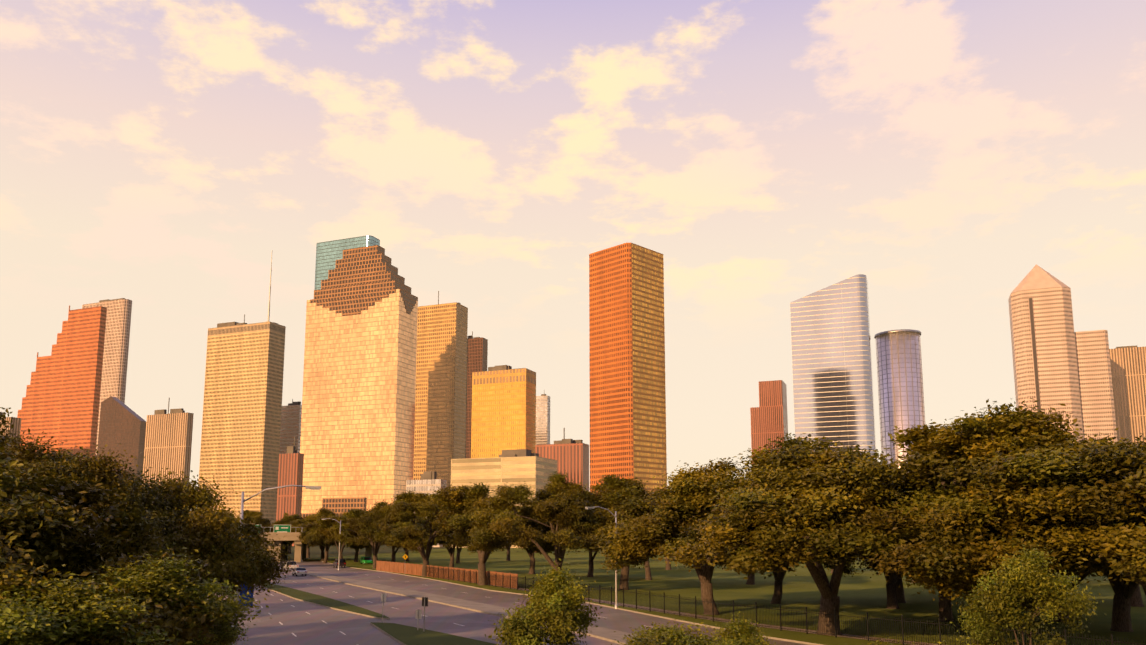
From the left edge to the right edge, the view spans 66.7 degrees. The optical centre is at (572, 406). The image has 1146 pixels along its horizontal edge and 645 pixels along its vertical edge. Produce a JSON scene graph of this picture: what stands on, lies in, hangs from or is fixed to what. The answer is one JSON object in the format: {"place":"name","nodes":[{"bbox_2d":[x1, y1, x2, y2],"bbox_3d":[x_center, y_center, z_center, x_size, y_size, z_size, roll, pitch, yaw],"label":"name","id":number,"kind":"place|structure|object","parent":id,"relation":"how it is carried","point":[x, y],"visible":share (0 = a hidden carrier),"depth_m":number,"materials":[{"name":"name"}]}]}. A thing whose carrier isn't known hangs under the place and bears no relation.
{"place":"outdoors","nodes":[
{"label":"outdoors","id":0,"kind":"place"},
{"bbox_2d":[287,545,446,559],"bbox_3d":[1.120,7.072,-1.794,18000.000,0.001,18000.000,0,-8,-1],"label":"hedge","id":1,"kind":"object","parent":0,"point":[315,552],"depth_m":366.62,"materials":[{"name":"green plant"}]},
{"bbox_2d":[0,413,21,436],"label":"building","id":2,"kind":"structure","parent":1,"relation":"on","point":[16,422],"depth_m":762.59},
{"bbox_2d":[17,305,106,457],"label":"skyscraper","id":3,"kind":"structure","parent":1,"relation":"on","point":[63,392],"depth_m":845.72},
{"bbox_2d":[82,298,131,458],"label":"granite tower","id":4,"kind":"structure","parent":1,"relation":"on","point":[116,349],"depth_m":1042.46,"materials":[{"name":"brown stone"}]},
{"bbox_2d":[97,396,145,484],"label":"skyscraper","id":5,"kind":"structure","parent":1,"relation":"on","point":[121,422],"depth_m":963.00,"materials":[{"name":"brown glass"}]},
{"bbox_2d":[142,398,193,486],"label":"skyscraper","id":6,"kind":"structure","parent":1,"relation":"on","point":[168,440],"depth_m":740.28,"materials":[{"name":"beige concrete"}]},
{"bbox_2d":[199,314,285,523],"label":"skyscraper","id":7,"kind":"structure","parent":1,"relation":"on","point":[241,419],"depth_m":877.74,"materials":[{"name":"beige stone"}]},
{"bbox_2d":[266,255,271,321],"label":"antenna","id":8,"kind":"object","parent":7,"relation":"on","point":[269,292],"visible":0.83,"depth_m":885.71,"materials":[{"name":"grey metal"}]},
{"bbox_2d":[237,509,272,531],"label":"tree","id":9,"kind":"object","parent":1,"relation":"on","point":[256,515],"visible":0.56,"depth_m":323.10,"materials":[{"name":"green plant"}]},
{"bbox_2d":[265,512,303,553],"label":"tree","id":10,"kind":"object","parent":1,"relation":"on","point":[286,519],"visible":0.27,"depth_m":318.39,"materials":[{"name":"green plant"}]},
{"bbox_2d":[276,437,303,545],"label":"brown building","id":11,"kind":"structure","parent":1,"relation":"on","point":[290,472],"depth_m":534.38,"materials":[{"name":"brown concrete"}]},
{"bbox_2d":[279,399,301,453],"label":"pale building","id":12,"kind":"structure","parent":1,"relation":"on","point":[291,413],"depth_m":963.53,"materials":[{"name":"grey concrete"}]},
{"bbox_2d":[288,513,315,557],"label":"tree","id":13,"kind":"object","parent":1,"relation":"on","point":[295,523],"visible":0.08,"depth_m":265.21,"materials":[{"name":"green plant"}]},
{"bbox_2d":[261,532,371,561],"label":"freeway overpass","id":14,"kind":"object","parent":1,"relation":"on","point":[289,536],"visible":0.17,"depth_m":226.90,"materials":[{"name":"concrete"}]},
{"bbox_2d":[296,507,346,562],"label":"tree","id":15,"kind":"object","parent":1,"relation":"on","point":[306,536],"visible":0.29,"depth_m":217.90,"materials":[{"name":"green plant"}]},
{"bbox_2d":[314,235,379,289],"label":"teal glass tower","id":16,"kind":"structure","parent":1,"relation":"on","point":[329,254],"depth_m":924.28,"materials":[{"name":"teal glass"}]},
{"bbox_2d":[300,245,417,517],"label":"skyscraper","id":17,"kind":"structure","parent":1,"relation":"on","point":[358,412],"depth_m":710.85,"materials":[{"name":"stone blocks"},{"name":"granite"},{"name":"gravel"}]},
{"bbox_2d":[406,471,446,546],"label":"building","id":18,"kind":"structure","parent":1,"relation":"on","point":[426,482],"depth_m":496.97,"materials":[{"name":"white concrete"}]},
{"bbox_2d":[413,291,467,486],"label":"sand tower","id":19,"kind":"structure","parent":1,"relation":"on","point":[440,406],"depth_m":841.30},
{"bbox_2d":[465,331,487,458],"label":"dark brown tower","id":20,"kind":"structure","parent":1,"relation":"on","point":[477,351],"depth_m":994.44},
{"bbox_2d":[536,394,549,444],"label":"skyscraper","id":21,"kind":"structure","parent":1,"relation":"on","point":[542,419],"depth_m":1262.72,"materials":[{"name":"grey concrete"}]},
{"bbox_2d":[589,243,666,494],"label":"skyscraper","id":22,"kind":"structure","parent":1,"relation":"on","point":[627,368],"depth_m":642.95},
{"bbox_2d":[750,380,787,463],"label":"skyscraper","id":23,"kind":"structure","parent":1,"relation":"on","point":[769,417],"depth_m":987.01,"materials":[{"name":"brown concrete"}]},
{"bbox_2d":[790,274,875,458],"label":"mirror tower","id":24,"kind":"structure","parent":1,"relation":"on","point":[832,367],"depth_m":683.56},
{"bbox_2d":[874,329,924,468],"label":"skyscraper","id":25,"kind":"structure","parent":1,"relation":"on","point":[900,380],"depth_m":706.50,"materials":[{"name":"blue glass"}]},
{"bbox_2d":[1008,264,1117,443],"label":"pyramid tower","id":26,"kind":"structure","parent":1,"relation":"on","point":[1057,360],"depth_m":798.75,"materials":[{"name":"beige stone"}]},
{"bbox_2d":[1109,345,1145,443],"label":"beige building","id":27,"kind":"structure","parent":1,"relation":"on","point":[1128,368],"depth_m":847.24,"materials":[{"name":"beige concrete"}]},
{"bbox_2d":[233,561,807,644],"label":"road asphalt","id":28,"kind":"structure","parent":0,"point":[303,626],"depth_m":78.41,"materials":[{"name":"grey asphalt"}]},
{"bbox_2d":[232,485,320,644],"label":"street lamp","id":29,"kind":"object","parent":28,"relation":"on","point":[242,508],"visible":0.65,"depth_m":50.99,"materials":[{"name":"silver metal"}]},
{"bbox_2d":[255,525,302,561],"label":"sign gantry","id":30,"kind":"object","parent":28,"relation":"on","point":[282,528],"visible":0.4,"depth_m":227.43,"materials":[{"name":"green metal"}]},
{"bbox_2d":[283,561,298,569],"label":"car","id":31,"kind":"object","parent":28,"relation":"on","point":[290,566],"visible":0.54,"depth_m":172.73,"materials":[{"name":"white paint"}]},
{"bbox_2d":[292,567,306,575],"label":"car","id":32,"kind":"object","parent":28,"relation":"on","point":[300,570],"visible":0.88,"depth_m":151.83,"materials":[{"name":"white paint"}]},
{"bbox_2d":[262,583,389,619],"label":"median island","id":33,"kind":"structure","parent":28,"relation":"on","point":[311,598],"depth_m":92.86,"materials":[{"name":"green plant"}]},
{"bbox_2d":[322,518,340,569],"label":"street lamp","id":34,"kind":"object","parent":28,"relation":"on","point":[339,543],"visible":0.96,"depth_m":177.82,"materials":[{"name":"silver metal"}]},
{"bbox_2d":[333,559,345,567],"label":"dark suv","id":35,"kind":"object","parent":28,"relation":"on","point":[342,562],"visible":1,"depth_m":188.39,"materials":[{"name":"grey paint"}]},
{"bbox_2d":[370,622,498,644],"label":"median island","id":36,"kind":"structure","parent":28,"relation":"on","point":[404,634],"depth_m":61.13,"materials":[{"name":"green plant"}]},
{"bbox_2d":[381,593,385,622],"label":"median sign","id":37,"kind":"object","parent":36,"relation":"on","point":[383,597],"visible":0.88,"depth_m":71.31,"materials":[{"name":"silver metal"}]},
{"bbox_2d":[415,609,421,629],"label":"median sign","id":38,"kind":"object","parent":36,"relation":"on","point":[418,614],"visible":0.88,"depth_m":65.30,"materials":[{"name":"silver metal"}]},
{"bbox_2d":[422,596,427,631],"bbox_3d":[-10.962,15.297,64.286,0.500,2.600,0.110,-3,-9,20],"label":"median sign","id":39,"kind":"object","parent":36,"relation":"on","point":[424,601],"visible":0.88,"depth_m":64.36,"materials":[{"name":"black metal"}]},
{"bbox_2d":[485,558,604,644],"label":"bush","id":40,"kind":"object","parent":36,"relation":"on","point":[559,613],"visible":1,"depth_m":26.89,"materials":[{"name":"green plant"}]},
{"bbox_2d":[611,614,755,644],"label":"bush","id":41,"kind":"object","parent":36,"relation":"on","point":[662,635],"visible":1,"depth_m":25.11,"materials":[{"name":"green plant"}]},
{"bbox_2d":[307,571,640,644],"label":"median separator","id":42,"kind":"object","parent":28,"relation":"on","point":[607,634],"visible":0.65,"depth_m":91.25,"materials":[{"name":"concrete"}]},
{"bbox_2d":[585,506,617,608],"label":"street lamp","id":43,"kind":"object","parent":28,"relation":"on","point":[616,593],"visible":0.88,"depth_m":85.69,"materials":[{"name":"silver metal"}]},
{"bbox_2d":[0,0,1145,491],"label":"sky","id":44,"kind":"structure","parent":0,"point":[157,155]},
{"bbox_2d":[284,546,1145,644],"bbox_3d":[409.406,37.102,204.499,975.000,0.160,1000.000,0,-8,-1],"label":"park ground","id":45,"kind":"structure","parent":0,"point":[861,594],"depth_m":100.30,"materials":[{"name":"plant"}]},
{"bbox_2d":[296,510,341,560],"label":"tree","id":46,"kind":"object","parent":45,"relation":"on","point":[310,519],"visible":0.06,"depth_m":235.93,"materials":[{"name":"green plant"}]},
{"bbox_2d":[307,514,371,558],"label":"tree","id":47,"kind":"object","parent":45,"relation":"on","point":[321,539],"visible":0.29,"depth_m":203.83,"materials":[{"name":"green plant"}]},
{"bbox_2d":[338,509,383,561],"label":"tree","id":48,"kind":"object","parent":45,"relation":"on","point":[356,553],"depth_m":223.72,"materials":[{"name":"brown plant"}]},
{"bbox_2d":[319,500,413,568],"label":"tree","id":49,"kind":"object","parent":45,"relation":"on","point":[360,526],"visible":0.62,"depth_m":180.57,"materials":[{"name":"green plant"}]},
{"bbox_2d":[360,557,372,563],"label":"car","id":50,"kind":"object","parent":45,"relation":"on","point":[364,560],"visible":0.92,"depth_m":206.90,"materials":[{"name":"green paint"}]},
{"bbox_2d":[363,519,422,561],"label":"tree","id":51,"kind":"object","parent":45,"relation":"on","point":[393,558],"depth_m":197.13,"materials":[{"name":"brown plant"}]},
{"bbox_2d":[381,514,425,560],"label":"tree","id":52,"kind":"object","parent":45,"relation":"on","point":[420,524],"visible":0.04,"depth_m":231.31,"materials":[{"name":"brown plant"}]},
{"bbox_2d":[373,489,456,576],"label":"tree","id":53,"kind":"object","parent":45,"relation":"on","point":[396,532],"visible":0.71,"depth_m":144.77,"materials":[{"name":"green plant"}]},
{"bbox_2d":[416,514,432,526],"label":"tree","id":54,"kind":"object","parent":45,"relation":"on","point":[423,520],"visible":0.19,"depth_m":347.30,"materials":[{"name":"green plant"}]},
{"bbox_2d":[406,522,468,567],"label":"tree","id":55,"kind":"object","parent":45,"relation":"on","point":[451,549],"visible":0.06,"depth_m":176.44,"materials":[{"name":"green plant"}]},
{"bbox_2d":[376,560,517,588],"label":"wooden fence","id":56,"kind":"object","parent":45,"relation":"on","point":[404,568],"visible":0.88,"depth_m":143.36,"materials":[{"name":"brown wood"}]},
{"bbox_2d":[441,543,462,562],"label":"tree","id":57,"kind":"object","parent":45,"relation":"on","point":[459,549],"depth_m":213.90,"materials":[{"name":"brown plant"}]},
{"bbox_2d":[423,482,567,584],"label":"tree","id":58,"kind":"object","parent":45,"relation":"on","point":[460,507],"visible":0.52,"depth_m":122.65,"materials":[{"name":"green plant"}]},
{"bbox_2d":[471,365,535,457],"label":"golden building","id":59,"kind":"structure","parent":45,"relation":"on","point":[503,407],"depth_m":612.22,"materials":[{"name":"gold metal"}]},
{"bbox_2d":[451,449,556,547],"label":"building","id":60,"kind":"structure","parent":45,"relation":"on","point":[516,466],"depth_m":457.92,"materials":[{"name":"beige concrete"}]},
{"bbox_2d":[506,544,510,560],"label":"tree","id":61,"kind":"object","parent":45,"relation":"on","point":[508,556],"depth_m":234.80,"materials":[{"name":"brown plant"}]},
{"bbox_2d":[477,496,559,573],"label":"tree","id":62,"kind":"object","parent":45,"relation":"on","point":[532,562],"visible":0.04,"depth_m":155.97,"materials":[{"name":"brown plant"}]},
{"bbox_2d":[463,470,615,587],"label":"tree","id":63,"kind":"object","parent":45,"relation":"on","point":[561,504],"visible":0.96,"depth_m":105.54,"materials":[{"name":"green plant"}]},
{"bbox_2d":[535,428,588,490],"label":"office building","id":64,"kind":"structure","parent":45,"relation":"on","point":[571,456],"depth_m":524.37,"materials":[{"name":"brown concrete"}]},
{"bbox_2d":[558,527,602,576],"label":"tree","id":65,"kind":"object","parent":45,"relation":"on","point":[591,567],"depth_m":146.75,"materials":[{"name":"brown plant"}]},
{"bbox_2d":[567,473,681,589],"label":"tree","id":66,"kind":"object","parent":45,"relation":"on","point":[624,498],"visible":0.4,"depth_m":111.30,"materials":[{"name":"green plant"}]},
{"bbox_2d":[644,495,653,579],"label":"tree","id":67,"kind":"object","parent":45,"relation":"on","point":[648,576],"depth_m":136.08,"materials":[{"name":"brown plant"}]},
{"bbox_2d":[665,556,671,569],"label":"tree","id":68,"kind":"object","parent":45,"relation":"on","point":[668,566],"depth_m":175.17,"materials":[{"name":"brown plant"}]},
{"bbox_2d":[590,457,789,614],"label":"tree","id":69,"kind":"object","parent":45,"relation":"on","point":[683,497],"visible":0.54,"depth_m":76.34,"materials":[{"name":"green plant"}]},
{"bbox_2d":[463,581,942,644],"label":"park sidewalk","id":70,"kind":"structure","parent":45,"relation":"on","point":[754,624],"depth_m":69.20,"materials":[{"name":"grey concrete"}]},
{"bbox_2d":[705,540,754,584],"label":"tree","id":71,"kind":"object","parent":45,"relation":"on","point":[751,579],"depth_m":124.23,"materials":[{"name":"brown plant"}]},
{"bbox_2d":[710,611,775,644],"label":"bush","id":72,"kind":"object","parent":45,"relation":"on","point":[744,629],"visible":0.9,"depth_m":27.84,"materials":[{"name":"green plant"}]},
{"bbox_2d":[375,560,1145,644],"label":"fence","id":73,"kind":"object","parent":45,"relation":"on","point":[684,604],"visible":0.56,"depth_m":68.86,"materials":[{"name":"black metal"}]},
{"bbox_2d":[711,555,858,603],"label":"tree","id":74,"kind":"object","parent":45,"relation":"on","point":[777,594],"visible":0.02,"depth_m":89.67,"materials":[{"name":"brown plant"}]},
{"bbox_2d":[652,433,1018,635],"bbox_3d":[17.812,8.851,60.682,23.801,14.798,29.158,2,-9,-16],"label":"tree","id":75,"kind":"object","parent":45,"relation":"on","point":[775,499],"visible":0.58,"depth_m":53.14,"materials":[{"name":"green plant"}]},
{"bbox_2d":[816,550,900,608],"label":"tree","id":76,"kind":"object","parent":45,"relation":"on","point":[892,600],"depth_m":84.36,"materials":[{"name":"brown plant"}]},
{"bbox_2d":[895,472,908,602],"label":"tree","id":77,"kind":"object","parent":45,"relation":"on","point":[900,595],"depth_m":91.27,"materials":[{"name":"brown plant"}]},
{"bbox_2d":[862,635,994,644],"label":"bush","id":78,"kind":"object","parent":45,"relation":"on","point":[881,643],"visible":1,"depth_m":23.61,"materials":[{"name":"green plant"}]},
{"bbox_2d":[852,474,1006,621],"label":"tree","id":79,"kind":"object","parent":45,"relation":"on","point":[945,610],"visible":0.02,"depth_m":71.47,"materials":[{"name":"green plant"}]},
{"bbox_2d":[810,398,1145,644],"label":"tree","id":80,"kind":"object","parent":45,"relation":"on","point":[943,453],"visible":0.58,"depth_m":47.19,"materials":[{"name":"green plant"}]},
{"bbox_2d":[883,427,1145,604],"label":"tree","id":81,"kind":"object","parent":45,"relation":"on","point":[1069,491],"visible":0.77,"depth_m":41.40,"materials":[{"name":"green plant"}]},
{"bbox_2d":[945,538,1105,644],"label":"bush","id":82,"kind":"object","parent":45,"relation":"on","point":[999,603],"visible":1,"depth_m":29.06,"materials":[{"name":"green plant"}]},
{"bbox_2d":[1018,442,1138,631],"bbox_3d":[42.298,9.521,63.705,23.158,14.410,22.102,-3,-9,21],"label":"tree","id":83,"kind":"object","parent":45,"relation":"on","point":[1121,609],"depth_m":64.42,"materials":[{"name":"brown plant"}]},
{"bbox_2d":[1053,567,1129,621],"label":"tree","id":84,"kind":"object","parent":45,"relation":"on","point":[1078,582],"depth_m":71.09,"materials":[{"name":"green plant"}]},
{"bbox_2d":[1131,585,1144,606],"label":"tree","id":85,"kind":"object","parent":45,"relation":"on","point":[1136,599],"depth_m":86.42,"materials":[{"name":"brown plant"}]},
{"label":"bank ground","id":86,"kind":"structure","parent":0,"visible":0},
{"bbox_2d":[0,407,29,453],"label":"tree","id":87,"kind":"object","parent":86,"relation":"on","point":[4,423],"visible":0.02,"depth_m":48.01,"materials":[{"name":"green plant"}]},
{"bbox_2d":[0,431,49,454],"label":"tree","id":88,"kind":"object","parent":86,"relation":"on","point":[15,439],"depth_m":71.58,"materials":[{"name":"green plant"}]},
{"bbox_2d":[0,564,191,644],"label":"bush","id":89,"kind":"object","parent":86,"relation":"on","point":[13,631],"visible":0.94,"depth_m":23.34,"materials":[{"name":"green plant"}]},
{"bbox_2d":[0,436,225,644],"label":"tree","id":90,"kind":"object","parent":86,"relation":"on","point":[39,524],"visible":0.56,"depth_m":27.74,"materials":[{"name":"green plant"}]},
{"bbox_2d":[0,425,295,598],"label":"tree","id":91,"kind":"object","parent":86,"relation":"on","point":[212,536],"visible":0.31,"depth_m":37.45,"materials":[{"name":"green plant"}]},
{"bbox_2d":[87,547,271,644],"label":"bush","id":92,"kind":"object","parent":86,"relation":"on","point":[201,591],"visible":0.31,"depth_m":27.90,"materials":[{"name":"green plant"}]},
{"bbox_2d":[180,605,247,644],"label":"bush","id":93,"kind":"object","parent":86,"relation":"on","point":[225,638],"visible":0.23,"depth_m":32.93,"materials":[{"name":"green plant"}]}
]}

